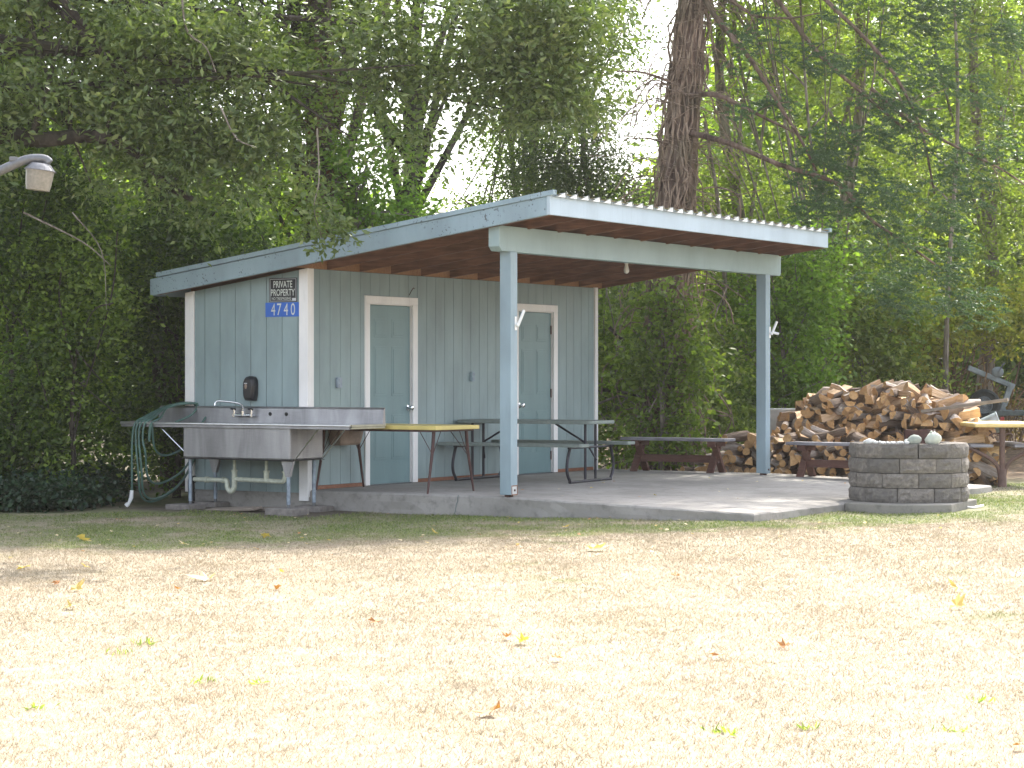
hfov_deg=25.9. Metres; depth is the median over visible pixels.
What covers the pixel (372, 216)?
young tree
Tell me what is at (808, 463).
wooden bench
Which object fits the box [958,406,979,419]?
firewood log
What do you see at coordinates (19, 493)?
ground ivy
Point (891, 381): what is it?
firewood log
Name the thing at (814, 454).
firewood log
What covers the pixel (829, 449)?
firewood log
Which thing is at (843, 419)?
firewood log
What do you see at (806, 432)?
firewood log
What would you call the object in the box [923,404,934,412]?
firewood log
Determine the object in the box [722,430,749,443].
firewood log
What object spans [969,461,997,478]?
firewood log
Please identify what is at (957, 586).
fallen leaf
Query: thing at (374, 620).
fallen leaf
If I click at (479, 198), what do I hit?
leaved tree
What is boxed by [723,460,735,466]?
firewood log
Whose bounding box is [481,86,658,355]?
leaved tree
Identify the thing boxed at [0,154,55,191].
yard light
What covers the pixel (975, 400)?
firewood log
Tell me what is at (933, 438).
rock
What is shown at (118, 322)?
hedge shrub
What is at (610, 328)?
fallen branches
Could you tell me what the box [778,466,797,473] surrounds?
firewood log
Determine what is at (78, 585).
fallen leaf
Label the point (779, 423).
firewood log
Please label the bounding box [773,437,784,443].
firewood log
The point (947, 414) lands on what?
firewood log
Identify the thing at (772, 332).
flag bracket
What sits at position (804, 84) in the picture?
bare sapling
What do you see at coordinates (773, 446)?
firewood log
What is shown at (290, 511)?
paver
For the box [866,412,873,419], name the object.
firewood log
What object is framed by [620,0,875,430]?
leaved tree
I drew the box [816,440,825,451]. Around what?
firewood log
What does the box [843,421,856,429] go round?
firewood log
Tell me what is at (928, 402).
firewood log
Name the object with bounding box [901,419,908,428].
firewood log
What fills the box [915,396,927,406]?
firewood log
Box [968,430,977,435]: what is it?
firewood log
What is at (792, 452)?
firewood log
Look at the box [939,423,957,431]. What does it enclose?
firewood log
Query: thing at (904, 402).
firewood log
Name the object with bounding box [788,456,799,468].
firewood log
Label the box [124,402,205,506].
garden hose
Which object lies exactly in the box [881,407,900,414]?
firewood log
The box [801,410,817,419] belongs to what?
firewood log
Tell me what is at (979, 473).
firewood log
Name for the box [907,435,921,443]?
rock
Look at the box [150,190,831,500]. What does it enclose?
picnic shelter
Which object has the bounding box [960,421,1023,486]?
pedestal table
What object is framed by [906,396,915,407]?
firewood log
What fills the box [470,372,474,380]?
outlet box
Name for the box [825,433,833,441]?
firewood log
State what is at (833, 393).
firewood log
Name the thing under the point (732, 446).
firewood log
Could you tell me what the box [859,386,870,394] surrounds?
firewood log
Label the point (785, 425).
firewood log
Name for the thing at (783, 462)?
firewood log
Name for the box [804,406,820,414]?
firewood log
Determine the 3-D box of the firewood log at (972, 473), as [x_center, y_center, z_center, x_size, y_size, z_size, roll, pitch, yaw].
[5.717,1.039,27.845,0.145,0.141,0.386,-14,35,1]
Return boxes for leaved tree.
[385,0,729,212]
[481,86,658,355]
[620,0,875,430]
[693,0,957,389]
[721,0,965,384]
[847,0,1023,390]
[1000,3,1023,239]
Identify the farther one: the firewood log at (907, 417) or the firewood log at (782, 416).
the firewood log at (782, 416)
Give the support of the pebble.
on the fire pit
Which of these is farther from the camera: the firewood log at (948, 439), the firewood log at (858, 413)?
the firewood log at (858, 413)
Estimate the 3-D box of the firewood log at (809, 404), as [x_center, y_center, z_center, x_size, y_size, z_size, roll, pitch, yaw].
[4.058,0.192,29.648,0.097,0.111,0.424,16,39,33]
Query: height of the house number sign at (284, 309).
0.155 m
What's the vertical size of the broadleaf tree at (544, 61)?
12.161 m
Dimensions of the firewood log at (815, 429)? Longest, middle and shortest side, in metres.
0.416 x 0.108 x 0.104 m
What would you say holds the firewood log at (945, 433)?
on the firewood log at (948, 439)
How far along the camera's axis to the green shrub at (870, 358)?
33.76 m
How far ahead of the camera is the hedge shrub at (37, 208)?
24.47 m
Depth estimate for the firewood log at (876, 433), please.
28.70 m
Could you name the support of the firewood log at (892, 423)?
on the firewood log
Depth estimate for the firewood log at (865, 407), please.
28.96 m
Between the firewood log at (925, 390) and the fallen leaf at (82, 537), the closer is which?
the fallen leaf at (82, 537)
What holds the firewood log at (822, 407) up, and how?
on the firewood log at (816, 410)
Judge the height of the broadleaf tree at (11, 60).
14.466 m
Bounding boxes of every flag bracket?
[515,310,524,329]
[769,321,778,337]
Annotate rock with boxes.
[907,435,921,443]
[924,432,941,443]
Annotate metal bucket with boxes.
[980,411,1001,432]
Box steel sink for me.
[120,400,385,507]
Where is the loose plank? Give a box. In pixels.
[921,398,1008,412]
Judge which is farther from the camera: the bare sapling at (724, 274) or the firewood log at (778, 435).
the bare sapling at (724, 274)
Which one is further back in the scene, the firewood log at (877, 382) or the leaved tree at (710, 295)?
the leaved tree at (710, 295)
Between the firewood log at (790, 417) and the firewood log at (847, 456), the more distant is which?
the firewood log at (790, 417)
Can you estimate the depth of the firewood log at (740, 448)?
28.87 m
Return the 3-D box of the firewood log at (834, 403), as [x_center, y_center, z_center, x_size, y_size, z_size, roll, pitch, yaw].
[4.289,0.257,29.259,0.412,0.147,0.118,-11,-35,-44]
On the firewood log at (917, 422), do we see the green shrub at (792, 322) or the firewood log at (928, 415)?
the firewood log at (928, 415)
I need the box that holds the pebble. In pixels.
[864,439,872,443]
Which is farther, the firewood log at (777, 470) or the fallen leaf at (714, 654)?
the firewood log at (777, 470)
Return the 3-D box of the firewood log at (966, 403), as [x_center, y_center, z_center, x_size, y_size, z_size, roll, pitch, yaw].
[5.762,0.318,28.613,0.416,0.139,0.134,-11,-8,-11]
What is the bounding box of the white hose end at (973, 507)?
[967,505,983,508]
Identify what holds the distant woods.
on the lawn at (1014, 475)
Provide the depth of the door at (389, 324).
25.24 m
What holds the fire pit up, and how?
on the fire pit pad
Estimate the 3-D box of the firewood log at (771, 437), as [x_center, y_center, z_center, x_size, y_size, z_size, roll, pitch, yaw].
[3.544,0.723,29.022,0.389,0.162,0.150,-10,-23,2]
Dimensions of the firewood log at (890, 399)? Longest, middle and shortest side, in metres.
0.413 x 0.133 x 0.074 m
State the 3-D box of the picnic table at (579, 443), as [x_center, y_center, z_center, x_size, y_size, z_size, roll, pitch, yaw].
[0.295,0.778,26.143,1.869,0.715,1.469,0,0,28]
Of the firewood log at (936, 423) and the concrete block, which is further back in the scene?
the concrete block
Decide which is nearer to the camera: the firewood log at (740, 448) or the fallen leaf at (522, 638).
the fallen leaf at (522, 638)
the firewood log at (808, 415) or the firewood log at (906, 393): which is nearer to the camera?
the firewood log at (906, 393)
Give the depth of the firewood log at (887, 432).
28.78 m
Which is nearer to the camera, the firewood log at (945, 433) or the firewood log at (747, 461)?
the firewood log at (945, 433)
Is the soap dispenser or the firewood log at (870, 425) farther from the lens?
the firewood log at (870, 425)
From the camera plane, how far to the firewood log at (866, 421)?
28.88 m
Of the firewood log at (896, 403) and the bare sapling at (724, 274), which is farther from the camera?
the bare sapling at (724, 274)
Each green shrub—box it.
[598,276,742,469]
[598,281,709,468]
[598,285,770,468]
[632,350,845,454]
[694,201,876,427]
[788,260,981,396]
[843,258,1023,397]
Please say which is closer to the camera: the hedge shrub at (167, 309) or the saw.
the hedge shrub at (167, 309)
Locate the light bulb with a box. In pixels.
[624,263,628,273]
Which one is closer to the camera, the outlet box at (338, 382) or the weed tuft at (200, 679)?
the weed tuft at (200, 679)
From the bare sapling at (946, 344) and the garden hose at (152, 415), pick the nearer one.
the garden hose at (152, 415)
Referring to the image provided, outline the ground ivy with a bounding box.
[0,455,141,512]
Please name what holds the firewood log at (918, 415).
on the firewood log at (917, 422)
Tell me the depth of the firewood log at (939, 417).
28.40 m
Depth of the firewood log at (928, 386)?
28.95 m
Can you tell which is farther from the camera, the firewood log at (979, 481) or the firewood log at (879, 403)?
the firewood log at (879, 403)
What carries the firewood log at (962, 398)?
on the firewood log at (975, 400)
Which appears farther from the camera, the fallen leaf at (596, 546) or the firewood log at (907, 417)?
the firewood log at (907, 417)
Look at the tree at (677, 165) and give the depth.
29.12 m
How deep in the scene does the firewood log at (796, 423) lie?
29.32 m
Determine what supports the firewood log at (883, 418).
on the firewood log at (892, 423)
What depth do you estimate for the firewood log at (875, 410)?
28.91 m
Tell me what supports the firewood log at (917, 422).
on the firewood log
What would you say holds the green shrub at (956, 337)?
on the lawn at (1014, 475)
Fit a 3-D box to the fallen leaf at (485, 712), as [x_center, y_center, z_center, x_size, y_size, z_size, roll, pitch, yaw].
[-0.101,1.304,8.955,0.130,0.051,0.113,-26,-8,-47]
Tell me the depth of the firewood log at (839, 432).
28.30 m
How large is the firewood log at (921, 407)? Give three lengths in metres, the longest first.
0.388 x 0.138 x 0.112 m
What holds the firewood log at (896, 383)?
on the firewood log at (879, 403)
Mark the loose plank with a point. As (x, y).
(965, 405)
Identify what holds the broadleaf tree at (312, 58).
on the lawn at (1014, 475)
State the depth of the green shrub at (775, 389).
32.23 m
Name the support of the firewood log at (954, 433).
on the firewood log at (948, 439)
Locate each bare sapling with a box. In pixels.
[697,121,726,437]
[769,0,849,390]
[915,1,992,389]
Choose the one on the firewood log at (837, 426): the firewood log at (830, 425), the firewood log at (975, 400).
the firewood log at (830, 425)
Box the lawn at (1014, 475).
[0,405,1023,767]
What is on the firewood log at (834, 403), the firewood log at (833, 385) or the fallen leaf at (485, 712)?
the firewood log at (833, 385)
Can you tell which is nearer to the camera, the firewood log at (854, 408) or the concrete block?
the firewood log at (854, 408)
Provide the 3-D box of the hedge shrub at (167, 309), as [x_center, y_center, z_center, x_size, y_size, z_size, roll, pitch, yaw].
[-3.976,-0.635,26.210,2.923,4.316,2.477,0,0,-36]
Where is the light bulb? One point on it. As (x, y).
(626, 269)
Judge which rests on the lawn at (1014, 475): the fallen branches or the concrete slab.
the concrete slab
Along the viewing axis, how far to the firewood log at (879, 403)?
28.79 m
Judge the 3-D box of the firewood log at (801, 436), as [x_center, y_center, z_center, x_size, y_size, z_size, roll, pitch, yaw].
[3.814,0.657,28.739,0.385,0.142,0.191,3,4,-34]
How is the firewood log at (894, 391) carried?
on the firewood log
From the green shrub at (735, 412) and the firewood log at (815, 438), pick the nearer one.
the firewood log at (815, 438)
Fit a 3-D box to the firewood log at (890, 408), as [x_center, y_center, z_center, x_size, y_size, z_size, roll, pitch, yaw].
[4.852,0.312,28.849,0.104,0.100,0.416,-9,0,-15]
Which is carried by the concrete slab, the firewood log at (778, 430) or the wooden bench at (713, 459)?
the wooden bench at (713, 459)
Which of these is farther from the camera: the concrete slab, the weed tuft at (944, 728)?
the concrete slab
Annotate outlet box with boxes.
[336,377,341,387]
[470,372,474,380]
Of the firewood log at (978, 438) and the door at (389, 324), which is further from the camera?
the firewood log at (978, 438)
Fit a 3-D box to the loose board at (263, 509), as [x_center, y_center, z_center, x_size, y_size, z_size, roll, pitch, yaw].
[-2.588,1.329,23.688,0.180,0.028,0.500,-6,1,-42]
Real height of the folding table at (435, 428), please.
0.706 m
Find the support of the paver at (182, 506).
on the lawn at (1014, 475)
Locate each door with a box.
[370,304,413,484]
[519,311,551,473]
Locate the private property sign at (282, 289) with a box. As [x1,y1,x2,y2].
[269,278,296,301]
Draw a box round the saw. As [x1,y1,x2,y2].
[967,363,1023,420]
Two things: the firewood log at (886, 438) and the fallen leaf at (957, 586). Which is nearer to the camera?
the fallen leaf at (957, 586)
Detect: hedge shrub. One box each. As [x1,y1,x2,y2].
[0,113,147,510]
[0,180,169,507]
[14,257,221,480]
[56,170,287,499]
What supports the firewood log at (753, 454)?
on the firewood
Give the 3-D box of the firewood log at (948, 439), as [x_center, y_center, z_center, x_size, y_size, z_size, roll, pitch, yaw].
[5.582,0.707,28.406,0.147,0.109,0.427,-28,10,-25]
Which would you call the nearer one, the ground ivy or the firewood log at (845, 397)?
the ground ivy
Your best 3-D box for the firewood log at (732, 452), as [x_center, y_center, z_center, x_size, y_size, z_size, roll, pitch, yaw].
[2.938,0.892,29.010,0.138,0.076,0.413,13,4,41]
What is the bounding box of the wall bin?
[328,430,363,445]
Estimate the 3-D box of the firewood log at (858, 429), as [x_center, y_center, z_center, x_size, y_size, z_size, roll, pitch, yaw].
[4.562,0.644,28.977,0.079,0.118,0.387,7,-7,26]
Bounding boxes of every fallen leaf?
[65,599,77,607]
[70,578,84,589]
[77,534,90,540]
[185,571,215,580]
[368,617,379,622]
[474,700,499,714]
[514,632,531,642]
[551,651,563,657]
[587,542,612,548]
[709,653,724,656]
[778,638,790,647]
[948,579,962,591]
[948,593,965,607]
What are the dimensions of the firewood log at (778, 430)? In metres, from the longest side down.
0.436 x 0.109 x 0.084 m
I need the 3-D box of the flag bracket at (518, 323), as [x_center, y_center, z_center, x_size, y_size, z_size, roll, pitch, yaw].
[0.082,-0.651,22.621,0.113,0.211,0.055,0,0,3]
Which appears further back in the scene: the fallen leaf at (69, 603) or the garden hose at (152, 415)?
the garden hose at (152, 415)
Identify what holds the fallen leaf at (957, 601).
on the lawn at (1014, 475)
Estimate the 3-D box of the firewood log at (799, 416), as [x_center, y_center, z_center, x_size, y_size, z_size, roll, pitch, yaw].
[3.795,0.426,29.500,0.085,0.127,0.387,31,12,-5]
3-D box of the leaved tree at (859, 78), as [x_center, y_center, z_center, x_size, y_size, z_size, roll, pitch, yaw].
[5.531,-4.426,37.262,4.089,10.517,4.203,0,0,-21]
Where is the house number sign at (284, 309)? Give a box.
[265,302,298,316]
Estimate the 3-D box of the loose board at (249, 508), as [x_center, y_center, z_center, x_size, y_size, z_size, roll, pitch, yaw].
[-2.959,1.329,23.661,0.600,0.029,0.180,-3,3,24]
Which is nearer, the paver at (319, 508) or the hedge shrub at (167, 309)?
the paver at (319, 508)
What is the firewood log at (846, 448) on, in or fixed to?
on the firewood log
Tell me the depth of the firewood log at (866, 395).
28.94 m
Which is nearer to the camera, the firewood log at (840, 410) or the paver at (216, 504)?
the paver at (216, 504)
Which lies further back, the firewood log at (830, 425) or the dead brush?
the dead brush
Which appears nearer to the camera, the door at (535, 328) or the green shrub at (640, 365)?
the door at (535, 328)
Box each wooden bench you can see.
[620,437,735,472]
[786,441,849,476]
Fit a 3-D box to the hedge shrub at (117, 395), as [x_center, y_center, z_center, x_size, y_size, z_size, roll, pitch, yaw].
[-4.666,-0.223,30.662,5.842,3.649,2.499,0,0,0]
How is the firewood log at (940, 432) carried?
on the firewood log
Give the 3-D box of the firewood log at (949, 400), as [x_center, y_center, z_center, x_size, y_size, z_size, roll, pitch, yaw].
[5.580,0.235,28.675,0.412,0.135,0.168,-16,-6,-24]
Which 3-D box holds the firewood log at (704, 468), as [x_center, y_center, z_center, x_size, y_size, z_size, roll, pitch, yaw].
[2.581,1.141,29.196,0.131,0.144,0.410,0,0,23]
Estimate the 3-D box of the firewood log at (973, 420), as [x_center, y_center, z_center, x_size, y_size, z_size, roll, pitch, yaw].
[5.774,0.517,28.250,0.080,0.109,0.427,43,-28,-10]
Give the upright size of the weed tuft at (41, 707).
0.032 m
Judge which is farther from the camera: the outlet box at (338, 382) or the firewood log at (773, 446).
the firewood log at (773, 446)
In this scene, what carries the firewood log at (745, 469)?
on the firewood log
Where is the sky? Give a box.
[8,0,1021,376]
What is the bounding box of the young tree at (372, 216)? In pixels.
[311,114,447,237]
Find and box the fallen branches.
[598,284,728,431]
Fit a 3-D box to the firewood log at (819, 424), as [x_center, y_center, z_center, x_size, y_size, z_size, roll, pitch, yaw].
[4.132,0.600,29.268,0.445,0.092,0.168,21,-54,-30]
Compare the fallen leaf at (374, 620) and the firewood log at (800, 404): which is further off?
the firewood log at (800, 404)
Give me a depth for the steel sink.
23.70 m
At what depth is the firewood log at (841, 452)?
28.05 m
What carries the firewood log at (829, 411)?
on the firewood log at (827, 417)
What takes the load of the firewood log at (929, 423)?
on the firewood log at (940, 432)
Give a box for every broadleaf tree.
[0,0,254,464]
[0,0,668,309]
[20,0,424,488]
[133,0,368,254]
[333,0,522,217]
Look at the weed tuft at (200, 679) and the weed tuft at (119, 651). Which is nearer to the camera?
the weed tuft at (200, 679)
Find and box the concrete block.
[770,408,800,434]
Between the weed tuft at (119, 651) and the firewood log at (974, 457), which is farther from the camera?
the firewood log at (974, 457)
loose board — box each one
[206,506,261,510]
[254,507,273,510]
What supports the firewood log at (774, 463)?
on the firewood log at (782, 469)
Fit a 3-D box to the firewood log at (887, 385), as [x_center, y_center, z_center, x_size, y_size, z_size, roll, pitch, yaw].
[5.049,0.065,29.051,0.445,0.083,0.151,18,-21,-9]
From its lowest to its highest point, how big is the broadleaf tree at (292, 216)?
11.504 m
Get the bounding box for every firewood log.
[700,466,707,470]
[721,442,741,449]
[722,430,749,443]
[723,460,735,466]
[724,450,743,455]
[735,464,749,472]
[737,445,744,451]
[742,456,752,465]
[743,447,752,457]
[744,440,755,450]
[747,433,755,446]
[751,451,755,460]
[770,432,794,439]
[770,442,782,449]
[770,458,780,468]
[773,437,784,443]
[773,468,782,473]
[775,427,784,433]
[776,417,803,426]
[776,432,783,437]
[778,411,795,421]
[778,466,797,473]
[779,456,789,466]
[781,421,790,429]
[783,433,806,442]
[783,443,790,451]
[784,414,795,421]
[784,427,791,433]
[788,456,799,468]
[789,450,796,457]
[791,419,801,430]
[795,400,804,409]
[795,401,801,410]
[795,411,802,421]
[795,417,811,428]
[795,429,809,439]
[799,426,814,438]
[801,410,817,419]
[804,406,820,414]
[806,388,821,406]
[809,393,830,405]
[810,450,820,457]
[811,425,841,440]
[812,421,830,430]
[812,435,824,441]
[814,427,847,439]
[814,457,825,473]
[816,403,827,410]
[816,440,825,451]
[818,446,837,456]
[819,412,841,421]
[825,408,833,414]
[825,421,834,429]
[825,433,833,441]
[827,384,852,398]
[827,397,843,407]
[829,383,849,395]
[831,449,846,455]
[832,404,849,414]
[834,423,842,428]
[836,446,848,451]
[837,415,848,423]
[838,453,850,459]
[841,390,863,401]
[841,415,847,423]
[842,401,855,406]
[843,406,850,411]
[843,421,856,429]
[845,432,867,441]
[846,427,869,438]
[847,420,865,430]
[848,391,857,405]
[848,405,865,412]
[848,410,862,420]
[849,413,867,419]
[856,402,881,414]
[856,427,863,434]
[858,420,878,429]
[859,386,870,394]
[863,379,880,386]
[863,415,876,424]
[864,393,869,402]
[864,429,873,438]
[865,395,878,404]
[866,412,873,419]
[867,399,890,414]
[870,379,893,395]
[871,381,897,397]
[873,428,881,437]
[875,413,891,422]
[876,397,884,408]
[876,419,902,427]
[878,435,895,440]
[880,380,904,395]
[880,395,898,403]
[881,380,909,395]
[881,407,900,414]
[881,430,899,434]
[882,382,896,388]
[886,381,913,396]
[886,405,894,411]
[889,388,897,395]
[889,411,908,419]
[890,397,911,409]
[895,427,903,437]
[897,390,914,396]
[900,398,919,413]
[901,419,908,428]
[903,382,921,400]
[904,413,912,421]
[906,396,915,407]
[908,417,921,428]
[910,413,922,425]
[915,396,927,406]
[918,403,926,414]
[920,387,932,398]
[921,412,941,421]
[921,420,933,427]
[922,393,931,405]
[923,383,949,397]
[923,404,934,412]
[928,388,948,398]
[931,393,959,407]
[932,415,952,422]
[934,418,942,428]
[936,430,943,435]
[939,407,963,420]
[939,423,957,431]
[941,428,955,437]
[944,436,954,441]
[947,393,968,402]
[947,430,963,436]
[950,414,962,429]
[951,399,980,405]
[951,434,984,442]
[955,418,977,430]
[955,428,975,437]
[956,401,974,408]
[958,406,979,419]
[961,426,973,432]
[967,469,977,480]
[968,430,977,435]
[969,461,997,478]
[970,451,981,461]
[973,468,990,484]
[974,476,997,484]
[980,449,994,464]
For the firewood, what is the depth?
28.66 m
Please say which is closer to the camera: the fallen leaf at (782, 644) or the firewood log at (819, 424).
the fallen leaf at (782, 644)
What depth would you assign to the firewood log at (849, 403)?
28.98 m
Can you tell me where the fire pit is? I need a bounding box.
[848,429,969,502]
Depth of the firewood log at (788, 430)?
29.32 m
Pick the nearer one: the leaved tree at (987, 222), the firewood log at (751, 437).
the firewood log at (751, 437)
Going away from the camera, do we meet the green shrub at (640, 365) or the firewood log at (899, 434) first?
the firewood log at (899, 434)
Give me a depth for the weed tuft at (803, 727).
8.67 m
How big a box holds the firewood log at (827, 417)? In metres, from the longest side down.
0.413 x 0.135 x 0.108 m
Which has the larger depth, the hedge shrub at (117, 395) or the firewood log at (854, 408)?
the hedge shrub at (117, 395)
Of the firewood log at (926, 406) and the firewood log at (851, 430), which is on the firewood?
the firewood log at (851, 430)
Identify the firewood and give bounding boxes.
[680,397,1005,485]
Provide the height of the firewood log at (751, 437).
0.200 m
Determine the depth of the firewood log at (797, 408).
29.87 m
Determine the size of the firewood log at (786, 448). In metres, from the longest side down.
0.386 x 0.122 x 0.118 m
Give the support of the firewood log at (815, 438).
on the firewood log at (820, 448)
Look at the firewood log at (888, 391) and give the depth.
28.95 m
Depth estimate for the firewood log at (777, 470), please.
28.45 m
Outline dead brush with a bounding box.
[850,358,1023,449]
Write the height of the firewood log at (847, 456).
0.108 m
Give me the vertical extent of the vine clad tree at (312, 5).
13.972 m
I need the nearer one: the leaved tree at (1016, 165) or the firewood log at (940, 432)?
the firewood log at (940, 432)
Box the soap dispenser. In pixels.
[243,376,257,400]
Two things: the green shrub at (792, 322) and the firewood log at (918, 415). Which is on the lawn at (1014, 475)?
the green shrub at (792, 322)
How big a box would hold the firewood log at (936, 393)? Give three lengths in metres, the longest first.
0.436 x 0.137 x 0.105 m
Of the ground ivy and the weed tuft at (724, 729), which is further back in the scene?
the ground ivy
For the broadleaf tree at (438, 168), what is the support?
on the lawn at (1014, 475)
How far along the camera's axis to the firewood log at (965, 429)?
28.16 m
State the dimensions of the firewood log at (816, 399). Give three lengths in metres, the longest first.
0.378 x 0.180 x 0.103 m
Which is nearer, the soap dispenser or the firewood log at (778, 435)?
the soap dispenser
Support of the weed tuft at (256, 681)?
on the lawn at (1014, 475)
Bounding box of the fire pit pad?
[845,499,976,512]
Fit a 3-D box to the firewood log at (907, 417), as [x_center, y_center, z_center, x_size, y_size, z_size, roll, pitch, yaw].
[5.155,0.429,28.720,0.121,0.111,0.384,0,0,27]
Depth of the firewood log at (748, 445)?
28.84 m
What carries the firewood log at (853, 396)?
on the firewood log at (847, 408)
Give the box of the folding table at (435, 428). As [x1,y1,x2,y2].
[316,423,478,493]
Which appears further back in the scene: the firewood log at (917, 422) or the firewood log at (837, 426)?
the firewood log at (837, 426)
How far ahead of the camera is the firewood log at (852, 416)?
28.94 m
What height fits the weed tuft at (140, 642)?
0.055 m
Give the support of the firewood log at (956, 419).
on the firewood log at (954, 433)
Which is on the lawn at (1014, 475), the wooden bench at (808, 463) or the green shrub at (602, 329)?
the green shrub at (602, 329)
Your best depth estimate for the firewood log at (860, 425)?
28.89 m
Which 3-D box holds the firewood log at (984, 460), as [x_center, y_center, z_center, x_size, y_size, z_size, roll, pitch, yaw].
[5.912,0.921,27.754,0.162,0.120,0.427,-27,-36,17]
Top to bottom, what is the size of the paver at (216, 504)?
0.083 m
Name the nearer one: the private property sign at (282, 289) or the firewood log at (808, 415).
the private property sign at (282, 289)
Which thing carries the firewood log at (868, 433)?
on the firewood log
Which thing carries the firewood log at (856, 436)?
on the firewood log
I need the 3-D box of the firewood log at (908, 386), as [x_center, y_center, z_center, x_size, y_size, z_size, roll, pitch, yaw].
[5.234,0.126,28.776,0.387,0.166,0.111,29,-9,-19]
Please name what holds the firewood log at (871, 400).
on the firewood log at (865, 407)
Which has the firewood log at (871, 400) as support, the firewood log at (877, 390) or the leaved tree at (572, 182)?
the firewood log at (877, 390)
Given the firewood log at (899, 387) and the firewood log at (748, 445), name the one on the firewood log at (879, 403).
the firewood log at (899, 387)
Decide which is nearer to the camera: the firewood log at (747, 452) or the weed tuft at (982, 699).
the weed tuft at (982, 699)
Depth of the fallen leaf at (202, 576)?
14.96 m
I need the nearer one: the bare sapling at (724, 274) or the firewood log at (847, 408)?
the firewood log at (847, 408)
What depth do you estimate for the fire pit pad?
22.64 m
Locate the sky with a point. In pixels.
(456, 184)
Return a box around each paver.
[165,503,204,509]
[194,501,228,506]
[265,507,308,515]
[294,505,333,511]
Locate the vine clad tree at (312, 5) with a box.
[215,0,403,241]
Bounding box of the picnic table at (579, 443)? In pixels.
[438,419,634,483]
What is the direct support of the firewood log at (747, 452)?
on the firewood log at (747, 461)
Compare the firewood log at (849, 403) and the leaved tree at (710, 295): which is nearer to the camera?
the firewood log at (849, 403)
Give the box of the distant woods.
[15,0,1023,416]
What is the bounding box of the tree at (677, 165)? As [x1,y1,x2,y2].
[590,0,1023,470]
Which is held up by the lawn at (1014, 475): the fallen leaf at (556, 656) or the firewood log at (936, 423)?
the fallen leaf at (556, 656)
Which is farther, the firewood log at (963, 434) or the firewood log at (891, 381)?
the firewood log at (891, 381)
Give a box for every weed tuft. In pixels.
[22,701,62,710]
[105,648,132,655]
[126,637,155,645]
[191,674,216,683]
[248,676,268,683]
[700,722,737,735]
[796,720,819,729]
[931,723,967,732]
[966,693,994,702]
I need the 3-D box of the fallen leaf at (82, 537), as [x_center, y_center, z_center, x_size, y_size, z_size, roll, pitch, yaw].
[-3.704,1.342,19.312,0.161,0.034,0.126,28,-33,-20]
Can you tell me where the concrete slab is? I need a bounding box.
[195,469,991,521]
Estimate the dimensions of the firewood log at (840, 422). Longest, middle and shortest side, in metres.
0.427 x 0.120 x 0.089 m
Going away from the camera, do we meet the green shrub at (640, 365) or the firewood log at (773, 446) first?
the firewood log at (773, 446)
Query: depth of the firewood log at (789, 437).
28.53 m
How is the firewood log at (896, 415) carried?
on the firewood log at (904, 423)
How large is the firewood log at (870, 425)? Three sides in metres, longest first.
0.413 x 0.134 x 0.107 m
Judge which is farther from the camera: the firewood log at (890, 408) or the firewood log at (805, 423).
the firewood log at (805, 423)

